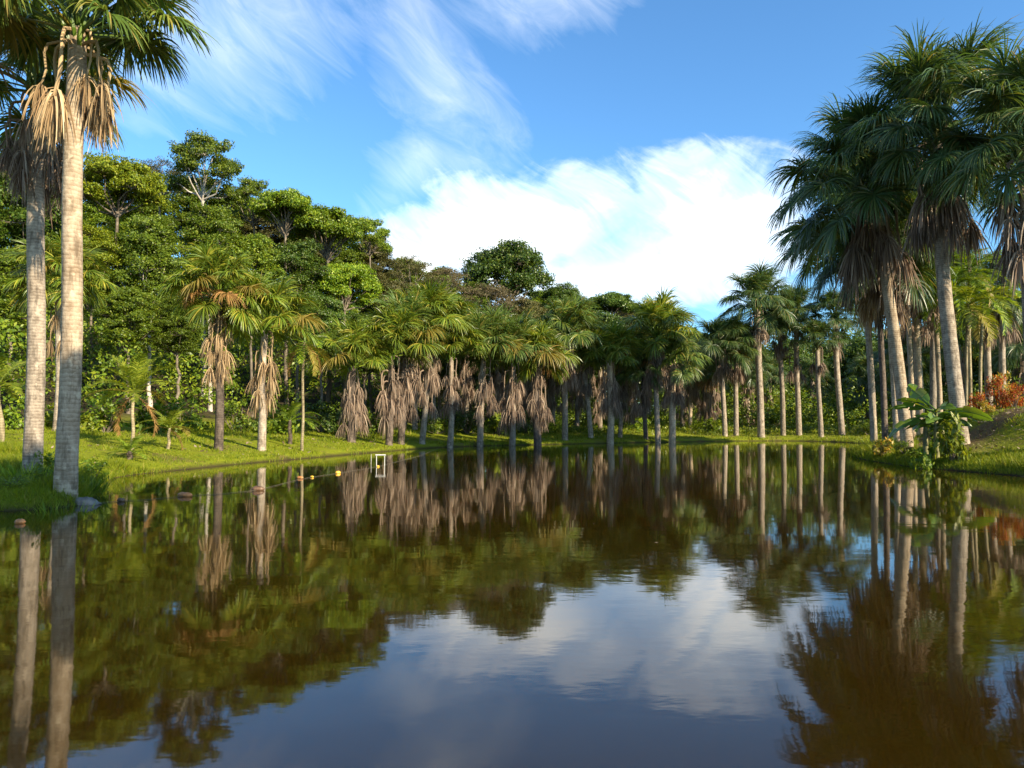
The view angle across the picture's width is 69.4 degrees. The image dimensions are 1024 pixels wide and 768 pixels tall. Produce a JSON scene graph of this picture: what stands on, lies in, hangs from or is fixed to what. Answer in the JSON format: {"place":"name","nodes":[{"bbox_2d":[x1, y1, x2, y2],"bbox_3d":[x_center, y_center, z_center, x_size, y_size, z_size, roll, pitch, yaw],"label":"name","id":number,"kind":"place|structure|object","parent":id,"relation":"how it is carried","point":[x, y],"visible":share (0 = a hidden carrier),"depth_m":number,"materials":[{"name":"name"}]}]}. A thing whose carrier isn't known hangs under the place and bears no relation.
{"place":"outdoors","nodes":[
{"label":"outdoors","id":0,"kind":"place"},
{"bbox_2d":[0,441,1023,767],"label":"water","id":1,"kind":"structure","parent":0,"point":[732,605],"depth_m":6.16,"materials":[{"name":"brown liquid"}]},
{"bbox_2d":[0,315,1023,510],"bbox_3d":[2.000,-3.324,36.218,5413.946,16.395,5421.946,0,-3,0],"label":"ground","id":2,"kind":"structure","parent":0,"point":[326,451],"depth_m":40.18,"materials":[{"name":"green plant"}]},
{"bbox_2d":[2,394,24,429],"bbox_3d":[-20.235,1.200,29.942,2.208,1.683,1.973,0,-3,0],"label":"shrub","id":3,"kind":"object","parent":2,"relation":"on","point":[12,420],"visible":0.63,"depth_m":29.64,"materials":[{"name":"green plant"}]},
{"bbox_2d":[0,355,45,441],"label":"feather palm","id":4,"kind":"object","parent":2,"relation":"on","point":[2,422],"visible":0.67,"depth_m":24.98,"materials":[{"name":"green plant"}]},
{"bbox_2d":[0,246,50,381],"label":"broadleaf tree","id":5,"kind":"object","parent":2,"relation":"on","point":[6,269],"visible":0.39,"depth_m":41.55,"materials":[{"name":"green plant"}]},
{"bbox_2d":[0,135,88,250],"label":"broadleaf tree","id":6,"kind":"object","parent":2,"relation":"on","point":[18,212],"visible":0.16,"depth_m":45.31,"materials":[{"name":"green plant"}]},
{"bbox_2d":[0,229,121,429],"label":"fan palm","id":7,"kind":"object","parent":2,"relation":"on","point":[53,265],"visible":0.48,"depth_m":30.91,"materials":[{"name":"green plant"}]},
{"bbox_2d":[0,0,153,472],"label":"fan palm","id":8,"kind":"object","parent":2,"relation":"on","point":[23,166],"visible":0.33,"depth_m":17.60,"materials":[{"name":"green plant"}]},
{"bbox_2d":[80,395,129,432],"bbox_3d":[-18.820,1.464,33.995,2.604,1.989,2.300,-3,-4,42],"label":"shrub","id":9,"kind":"object","parent":2,"relation":"on","point":[107,404],"visible":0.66,"depth_m":33.76,"materials":[{"name":"green plant"}]},
{"bbox_2d":[82,222,133,391],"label":"broadleaf tree","id":10,"kind":"object","parent":2,"relation":"on","point":[98,236],"visible":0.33,"depth_m":46.00,"materials":[{"name":"green plant"}]},
{"bbox_2d":[82,191,133,257],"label":"broadleaf tree","id":11,"kind":"object","parent":2,"relation":"on","point":[103,223],"visible":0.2,"depth_m":65.25,"materials":[{"name":"green plant"}]},
{"bbox_2d":[0,0,223,498],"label":"fan palm","id":12,"kind":"object","parent":2,"relation":"on","point":[73,114],"visible":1,"depth_m":14.85,"materials":[{"name":"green plant"}]},
{"bbox_2d":[87,286,162,413],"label":"broadleaf tree","id":13,"kind":"object","parent":2,"relation":"on","point":[128,302],"visible":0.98,"depth_m":42.67,"materials":[{"name":"green plant"}]},
{"bbox_2d":[83,151,171,384],"bbox_3d":[-27.162,-7.657,50.615,7.221,16.269,6.744,0,-3,0],"label":"broadleaf tree","id":14,"kind":"object","parent":2,"relation":"on","point":[132,181],"visible":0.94,"depth_m":49.98,"materials":[{"name":"green plant"}]},
{"bbox_2d":[82,352,183,449],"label":"feather palm","id":15,"kind":"object","parent":2,"relation":"on","point":[132,381],"visible":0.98,"depth_m":26.94,"materials":[{"name":"green plant"}]},
{"bbox_2d":[103,212,188,406],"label":"broadleaf tree","id":16,"kind":"object","parent":2,"relation":"on","point":[148,237],"visible":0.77,"depth_m":46.45,"materials":[{"name":"green plant"}]},
{"bbox_2d":[124,191,184,336],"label":"broadleaf tree","id":17,"kind":"object","parent":2,"relation":"on","point":[151,210],"visible":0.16,"depth_m":68.22,"materials":[{"name":"green plant"}]},
{"bbox_2d":[129,393,182,433],"bbox_3d":[-16.820,1.460,35.133,2.416,2.198,2.486,1,-3,-18],"label":"shrub","id":18,"kind":"object","parent":2,"relation":"on","point":[143,415],"visible":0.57,"depth_m":34.65,"materials":[{"name":"green plant"}]},
{"bbox_2d":[136,401,200,450],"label":"feather palm","id":19,"kind":"object","parent":2,"relation":"on","point":[165,421],"visible":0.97,"depth_m":28.88,"materials":[{"name":"green plant"}]},
{"bbox_2d":[147,294,205,418],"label":"broadleaf tree","id":20,"kind":"object","parent":2,"relation":"on","point":[180,340],"visible":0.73,"depth_m":44.65,"materials":[{"name":"green plant"}]},
{"bbox_2d":[164,397,213,432],"bbox_3d":[-16.229,1.634,37.068,2.366,2.020,2.182,0,-3,0],"label":"shrub","id":21,"kind":"object","parent":2,"relation":"on","point":[194,426],"visible":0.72,"depth_m":36.79,"materials":[{"name":"green plant"}]},
{"bbox_2d":[161,174,219,299],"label":"broadleaf tree","id":22,"kind":"object","parent":2,"relation":"on","point":[185,198],"visible":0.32,"depth_m":69.33,"materials":[{"name":"green plant"}]},
{"bbox_2d":[162,128,245,393],"bbox_3d":[-23.422,-9.011,56.597,6.630,20.359,5.818,-2,-4,34],"label":"broadleaf tree","id":23,"kind":"object","parent":2,"relation":"on","point":[205,146],"visible":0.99,"depth_m":56.13,"materials":[{"name":"green plant"}]},
{"bbox_2d":[170,200,251,411],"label":"broadleaf tree","id":24,"kind":"object","parent":2,"relation":"on","point":[211,222],"visible":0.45,"depth_m":50.81,"materials":[{"name":"green plant"}]},
{"bbox_2d":[151,236,271,450],"bbox_3d":[-12.164,-1.674,30.446,4.681,9.292,4.787,0,-3,0],"label":"fan palm","id":25,"kind":"object","parent":2,"relation":"on","point":[214,272],"visible":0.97,"depth_m":30.19,"materials":[{"name":"green plant"}]},
{"bbox_2d":[213,398,257,432],"bbox_3d":[-15.162,1.870,41.102,2.621,2.188,2.431,0,-3,0],"label":"shrub","id":26,"kind":"object","parent":2,"relation":"on","point":[240,422],"visible":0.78,"depth_m":40.76,"materials":[{"name":"green plant"}]},
{"bbox_2d":[231,175,276,390],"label":"broadleaf tree","id":27,"kind":"object","parent":2,"relation":"on","point":[245,189],"visible":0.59,"depth_m":60.05,"materials":[{"name":"green plant"}]},
{"bbox_2d":[227,232,291,416],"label":"broadleaf tree","id":28,"kind":"object","parent":2,"relation":"on","point":[263,260],"visible":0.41,"depth_m":51.85,"materials":[{"name":"green plant"}]},
{"bbox_2d":[237,209,291,361],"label":"broadleaf tree","id":29,"kind":"object","parent":2,"relation":"on","point":[270,230],"visible":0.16,"depth_m":69.38,"materials":[{"name":"green plant"}]},
{"bbox_2d":[204,265,326,450],"bbox_3d":[-10.587,-1.058,32.106,5.203,8.360,5.093,0,-3,0],"label":"fan palm","id":30,"kind":"object","parent":2,"relation":"on","point":[282,299],"visible":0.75,"depth_m":31.93,"materials":[{"name":"green plant"}]},
{"bbox_2d":[246,187,317,407],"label":"broadleaf tree","id":31,"kind":"object","parent":2,"relation":"on","point":[276,205],"visible":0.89,"depth_m":57.74,"materials":[{"name":"green plant"}]},
{"bbox_2d":[257,237,330,420],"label":"broadleaf tree","id":32,"kind":"object","parent":2,"relation":"on","point":[297,257],"visible":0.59,"depth_m":54.84,"materials":[{"name":"green plant"}]},
{"bbox_2d":[266,392,324,443],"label":"dwarf palm","id":33,"kind":"object","parent":2,"relation":"on","point":[293,407],"visible":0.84,"depth_m":35.86,"materials":[{"name":"green plant"}]},
{"bbox_2d":[268,332,342,450],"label":"feather palm","id":34,"kind":"object","parent":2,"relation":"on","point":[312,349],"visible":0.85,"depth_m":34.00,"materials":[{"name":"green plant"}]},
{"bbox_2d":[288,293,350,412],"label":"understorey tree","id":35,"kind":"object","parent":2,"relation":"on","point":[331,310],"visible":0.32,"depth_m":51.56,"materials":[{"name":"green plant"}]},
{"bbox_2d":[301,399,340,433],"bbox_3d":[-11.673,2.068,45.858,2.540,2.357,2.744,0,-3,0],"label":"shrub","id":36,"kind":"object","parent":2,"relation":"on","point":[328,424],"visible":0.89,"depth_m":45.65,"materials":[{"name":"green plant"}]},
{"bbox_2d":[279,203,375,414],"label":"broadleaf tree","id":37,"kind":"object","parent":2,"relation":"on","point":[333,224],"visible":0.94,"depth_m":59.56,"materials":[{"name":"green plant"}]},
{"bbox_2d":[298,312,392,442],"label":"fan palm","id":38,"kind":"object","parent":2,"relation":"on","point":[347,341],"visible":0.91,"depth_m":40.70,"materials":[{"name":"green plant"}]},
{"bbox_2d":[306,262,385,397],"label":"broadleaf tree","id":39,"kind":"object","parent":2,"relation":"on","point":[340,281],"visible":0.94,"depth_m":56.77,"materials":[{"name":"green plant"}]},
{"bbox_2d":[318,229,373,381],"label":"broadleaf tree","id":40,"kind":"object","parent":2,"relation":"on","point":[345,254],"visible":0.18,"depth_m":71.25,"materials":[{"name":"green plant"}]},
{"bbox_2d":[349,215,393,412],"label":"broadleaf tree","id":41,"kind":"object","parent":2,"relation":"on","point":[378,236],"visible":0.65,"depth_m":64.35,"materials":[{"name":"green plant"}]},
{"bbox_2d":[348,238,397,382],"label":"broadleaf tree","id":42,"kind":"object","parent":2,"relation":"on","point":[382,259],"visible":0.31,"depth_m":73.57,"materials":[{"name":"green plant"}]},
{"bbox_2d":[358,278,418,317],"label":"broadleaf tree","id":43,"kind":"object","parent":2,"relation":"on","point":[395,285],"visible":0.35,"depth_m":59.12,"materials":[{"name":"green plant"}]},
{"bbox_2d":[350,301,445,445],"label":"fan palm","id":44,"kind":"object","parent":2,"relation":"on","point":[387,397],"visible":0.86,"depth_m":42.12,"materials":[{"name":"green plant"}]},
{"bbox_2d":[357,286,448,444],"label":"fan palm","id":45,"kind":"object","parent":2,"relation":"on","point":[413,305],"visible":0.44,"depth_m":43.71,"materials":[{"name":"green plant"}]},
{"bbox_2d":[385,253,441,415],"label":"broadleaf tree","id":46,"kind":"object","parent":2,"relation":"on","point":[416,268],"visible":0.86,"depth_m":65.92,"materials":[{"name":"green plant"}]},
{"bbox_2d":[387,274,478,443],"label":"fan palm","id":47,"kind":"object","parent":2,"relation":"on","point":[440,300],"visible":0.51,"depth_m":45.76,"materials":[{"name":"green plant"}]},
{"bbox_2d":[409,310,487,446],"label":"fan palm","id":48,"kind":"object","parent":2,"relation":"on","point":[451,404],"visible":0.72,"depth_m":46.81,"materials":[{"name":"green plant"}]},
{"bbox_2d":[441,298,483,431],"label":"fan palm","id":49,"kind":"object","parent":2,"relation":"on","point":[465,379],"visible":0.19,"depth_m":57.86,"materials":[{"name":"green plant"}]},
{"bbox_2d":[437,300,528,445],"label":"fan palm","id":50,"kind":"object","parent":2,"relation":"on","point":[487,326],"visible":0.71,"depth_m":48.66,"materials":[{"name":"green plant"}]},
{"bbox_2d":[459,279,526,424],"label":"broadleaf tree","id":51,"kind":"object","parent":2,"relation":"on","point":[493,291],"visible":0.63,"depth_m":69.34,"materials":[{"name":"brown plant"}]},
{"bbox_2d":[478,301,521,429],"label":"fan palm","id":52,"kind":"object","parent":2,"relation":"on","point":[498,380],"visible":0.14,"depth_m":59.91,"materials":[{"name":"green plant"}]},
{"bbox_2d":[455,236,555,396],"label":"broadleaf tree","id":53,"kind":"object","parent":2,"relation":"on","point":[516,263],"visible":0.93,"depth_m":82.18,"materials":[{"name":"green plant"}]},
{"bbox_2d":[0,267,1023,428],"bbox_3d":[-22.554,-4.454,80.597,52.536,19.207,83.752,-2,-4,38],"label":"undergrowth","id":54,"kind":"object","parent":2,"relation":"on","point":[11,330],"visible":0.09,"depth_m":51.57,"materials":[{"name":"green plant"}]},
{"bbox_2d":[464,304,568,445],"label":"fan palm","id":55,"kind":"object","parent":2,"relation":"on","point":[511,414],"visible":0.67,"depth_m":49.64,"materials":[{"name":"green plant"}]},
{"bbox_2d":[497,316,582,444],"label":"fan palm","id":56,"kind":"object","parent":2,"relation":"on","point":[538,413],"visible":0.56,"depth_m":50.73,"materials":[{"name":"green plant"}]},
{"bbox_2d":[537,281,585,414],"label":"broadleaf tree","id":57,"kind":"object","parent":2,"relation":"on","point":[555,292],"visible":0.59,"depth_m":85.23,"materials":[{"name":"green plant"}]},
{"bbox_2d":[533,288,603,440],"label":"fan palm","id":58,"kind":"object","parent":2,"relation":"on","point":[565,311],"visible":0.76,"depth_m":54.58,"materials":[{"name":"green plant"}]},
{"bbox_2d":[556,306,615,437],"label":"fan palm","id":59,"kind":"object","parent":2,"relation":"on","point":[585,388],"visible":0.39,"depth_m":57.81,"materials":[{"name":"green plant"}]},
{"bbox_2d":[574,317,646,442],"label":"fan palm","id":60,"kind":"object","parent":2,"relation":"on","point":[614,337],"visible":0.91,"depth_m":55.72,"materials":[{"name":"green plant"}]},
{"bbox_2d":[589,291,639,317],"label":"broadleaf tree","id":61,"kind":"object","parent":2,"relation":"on","point":[614,302],"visible":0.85,"depth_m":86.74,"materials":[{"name":"green plant"}]},
{"bbox_2d":[591,326,650,437],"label":"fan palm","id":62,"kind":"object","parent":2,"relation":"on","point":[624,396],"visible":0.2,"depth_m":59.77,"materials":[{"name":"green plant"}]},
{"bbox_2d":[613,345,670,438],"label":"fan palm","id":63,"kind":"object","parent":2,"relation":"on","point":[643,409],"visible":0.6,"depth_m":58.63,"materials":[{"name":"green plant"}]},
{"bbox_2d":[618,285,701,442],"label":"fan palm","id":64,"kind":"object","parent":2,"relation":"on","point":[661,310],"visible":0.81,"depth_m":57.62,"materials":[{"name":"green plant"}]},
{"bbox_2d":[638,324,712,441],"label":"fan palm","id":65,"kind":"object","parent":2,"relation":"on","point":[673,396],"visible":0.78,"depth_m":58.13,"materials":[{"name":"green plant"}]},
{"bbox_2d":[681,347,732,427],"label":"tree","id":66,"kind":"object","parent":2,"relation":"on","point":[706,394],"visible":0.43,"depth_m":69.59,"materials":[{"name":"green plant"}]},
{"bbox_2d":[684,311,759,436],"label":"fan palm","id":67,"kind":"object","parent":2,"relation":"on","point":[718,331],"visible":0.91,"depth_m":63.61,"materials":[{"name":"green plant"}]},
{"bbox_2d":[541,422,928,435],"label":"ground cover","id":68,"kind":"object","parent":2,"relation":"on","point":[684,428],"visible":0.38,"depth_m":66.61,"materials":[{"name":"green plant"}]},
{"bbox_2d":[706,315,768,435],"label":"fan palm","id":69,"kind":"object","parent":2,"relation":"on","point":[738,373],"visible":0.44,"depth_m":64.73,"materials":[{"name":"green plant"}]},
{"bbox_2d":[725,349,774,426],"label":"tree","id":70,"kind":"object","parent":2,"relation":"on","point":[750,386],"visible":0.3,"depth_m":79.72,"materials":[{"name":"green plant"}]},
{"bbox_2d":[716,255,795,437],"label":"fan palm","id":71,"kind":"object","parent":2,"relation":"on","point":[756,287],"visible":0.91,"depth_m":63.64,"materials":[{"name":"green plant"}]},
{"bbox_2d":[516,364,1023,430],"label":"undergrowth","id":72,"kind":"object","parent":2,"relation":"on","point":[825,408],"visible":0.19,"depth_m":77.83,"materials":[{"name":"green plant"}]},
{"bbox_2d":[747,290,811,435],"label":"fan palm","id":73,"kind":"object","parent":2,"relation":"on","point":[780,352],"visible":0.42,"depth_m":65.87,"materials":[{"name":"green plant"}]},
{"bbox_2d":[767,338,821,423],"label":"understorey tree","id":74,"kind":"object","parent":2,"relation":"on","point":[802,352],"visible":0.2,"depth_m":96.54,"materials":[{"name":"green plant"}]},
{"bbox_2d":[764,283,825,435],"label":"fan palm","id":75,"kind":"object","parent":2,"relation":"on","point":[797,374],"visible":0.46,"depth_m":65.83,"materials":[{"name":"green plant"}]},
{"bbox_2d":[790,354,834,419],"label":"tree","id":76,"kind":"object","parent":2,"relation":"on","point":[806,365],"visible":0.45,"depth_m":81.89,"materials":[{"name":"green plant"}]},
{"bbox_2d":[791,316,846,436],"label":"fan palm","id":77,"kind":"object","parent":2,"relation":"on","point":[814,331],"visible":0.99,"depth_m":62.87,"materials":[{"name":"green plant"}]},
{"bbox_2d":[797,287,864,435],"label":"fan palm","id":78,"kind":"object","parent":2,"relation":"on","point":[842,323],"visible":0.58,"depth_m":63.91,"materials":[{"name":"green plant"}]},
{"bbox_2d":[821,335,889,416],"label":"understorey tree","id":79,"kind":"object","parent":2,"relation":"on","point":[855,345],"visible":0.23,"depth_m":91.31,"materials":[{"name":"green plant"}]},
{"bbox_2d":[766,146,964,440],"bbox_3d":[20.973,-5.356,44.102,11.091,19.090,11.048,0,-3,0],"label":"fan palm","id":80,"kind":"object","parent":2,"relation":"on","point":[794,229],"visible":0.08,"depth_m":44.66,"materials":[{"name":"green plant"}]},
{"bbox_2d":[842,353,890,423],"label":"tree","id":81,"kind":"object","parent":2,"relation":"on","point":[860,365],"visible":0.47,"depth_m":75.57,"materials":[{"name":"green plant"}]},
{"bbox_2d":[762,86,983,447],"bbox_3d":[15.063,-4.665,30.845,8.576,15.125,8.750,0,-3,0],"label":"fan palm","id":82,"kind":"object","parent":2,"relation":"on","point":[885,246],"visible":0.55,"depth_m":30.46,"materials":[{"name":"green plant"}]},
{"bbox_2d":[804,188,957,441],"bbox_3d":[17.515,-3.391,35.481,6.779,13.032,7.049,0,-3,0],"label":"fan palm","id":83,"kind":"object","parent":2,"relation":"on","point":[865,312],"visible":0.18,"depth_m":34.97,"materials":[{"name":"green plant"}]},
{"bbox_2d":[821,165,948,440],"bbox_3d":[17.393,-3.681,34.328,5.613,13.295,6.341,0,-3,0],"label":"fan palm","id":84,"kind":"object","parent":2,"relation":"on","point":[876,294],"visible":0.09,"depth_m":33.98,"materials":[{"name":"green plant"}]},
{"bbox_2d":[863,323,929,421],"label":"tree","id":85,"kind":"object","parent":2,"relation":"on","point":[904,349],"visible":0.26,"depth_m":65.82,"materials":[{"name":"green plant"}]},
{"bbox_2d":[825,7,1022,444],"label":"fan palm","id":86,"kind":"object","parent":2,"relation":"on","point":[912,82],"visible":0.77,"depth_m":27.31,"materials":[{"name":"green plant"}]},
{"bbox_2d":[875,251,980,434],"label":"fan palm","id":87,"kind":"object","parent":2,"relation":"on","point":[916,330],"visible":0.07,"depth_m":41.97,"materials":[{"name":"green plant"}]},
{"bbox_2d":[896,194,965,436],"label":"fan palm","id":88,"kind":"object","parent":2,"relation":"on","point":[912,309],"visible":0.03,"depth_m":39.09,"materials":[{"name":"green plant"}]},
{"bbox_2d":[885,383,992,457],"bbox_3d":[15.012,1.349,25.982,2.703,2.890,2.962,3,-4,-45],"label":"banana plant","id":89,"kind":"object","parent":2,"relation":"on","point":[917,422],"visible":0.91,"depth_m":26.07,"materials":[{"name":"green plant"}]},
{"bbox_2d":[932,409,971,460],"bbox_3d":[14.994,1.839,25.163,1.109,2.050,1.078,-2,-4,40],"label":"shrub","id":90,"kind":"object","parent":2,"relation":"on","point":[955,448],"visible":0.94,"depth_m":24.98,"materials":[{"name":"green plant"}]},
{"bbox_2d":[921,231,987,429],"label":"fan palm","id":91,"kind":"object","parent":2,"relation":"on","point":[933,395],"visible":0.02,"depth_m":46.00,"materials":[{"name":"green plant"}]},
{"bbox_2d":[926,212,989,422],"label":"fan palm","id":92,"kind":"object","parent":2,"relation":"on","point":[938,369],"visible":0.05,"depth_m":43.00,"materials":[{"name":"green plant"}]},
{"bbox_2d":[921,313,998,400],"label":"tree","id":93,"kind":"object","parent":2,"relation":"on","point":[960,344],"visible":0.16,"depth_m":62.05,"materials":[{"name":"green plant"}]},
{"bbox_2d":[921,262,1001,332],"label":"feather palm","id":94,"kind":"object","parent":2,"relation":"on","point":[956,296],"visible":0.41,"depth_m":37.85,"materials":[{"name":"green plant"}]},
{"bbox_2d":[908,27,1023,345],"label":"fan palm","id":95,"kind":"object","parent":2,"relation":"on","point":[1000,85],"visible":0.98,"depth_m":24.17,"materials":[{"name":"green plant"}]},
{"bbox_2d":[915,276,1020,405],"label":"feather palm","id":96,"kind":"object","parent":2,"relation":"on","point":[968,311],"visible":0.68,"depth_m":36.98,"materials":[{"name":"green plant"}]},
{"bbox_2d":[925,247,1017,407],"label":"feather palm","id":97,"kind":"object","parent":2,"relation":"on","point":[970,269],"visible":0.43,"depth_m":39.04,"materials":[{"name":"green plant"}]},
{"bbox_2d":[930,270,1021,401],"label":"feather palm","id":98,"kind":"object","parent":2,"relation":"on","point":[980,340],"visible":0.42,"depth_m":40.11,"materials":[{"name":"green plant"}]},
{"bbox_2d":[956,247,1022,390],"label":"fan palm","id":99,"kind":"object","parent":2,"relation":"on","point":[1002,351],"visible":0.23,"depth_m":46.02,"materials":[{"name":"green plant"}]},
{"bbox_2d":[956,271,1022,406],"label":"fan palm","id":100,"kind":"object","parent":2,"relation":"on","point":[987,360],"visible":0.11,"depth_m":47.98,"materials":[{"name":"green plant"}]},
{"bbox_2d":[971,310,1023,397],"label":"tree","id":101,"kind":"object","parent":2,"relation":"on","point":[1014,353],"visible":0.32,"depth_m":57.96,"materials":[{"name":"green plant"}]},
{"bbox_2d":[0,0,1023,348],"label":"sky","id":102,"kind":"structure","parent":0,"point":[634,145],"materials":[{"name":"blue"}]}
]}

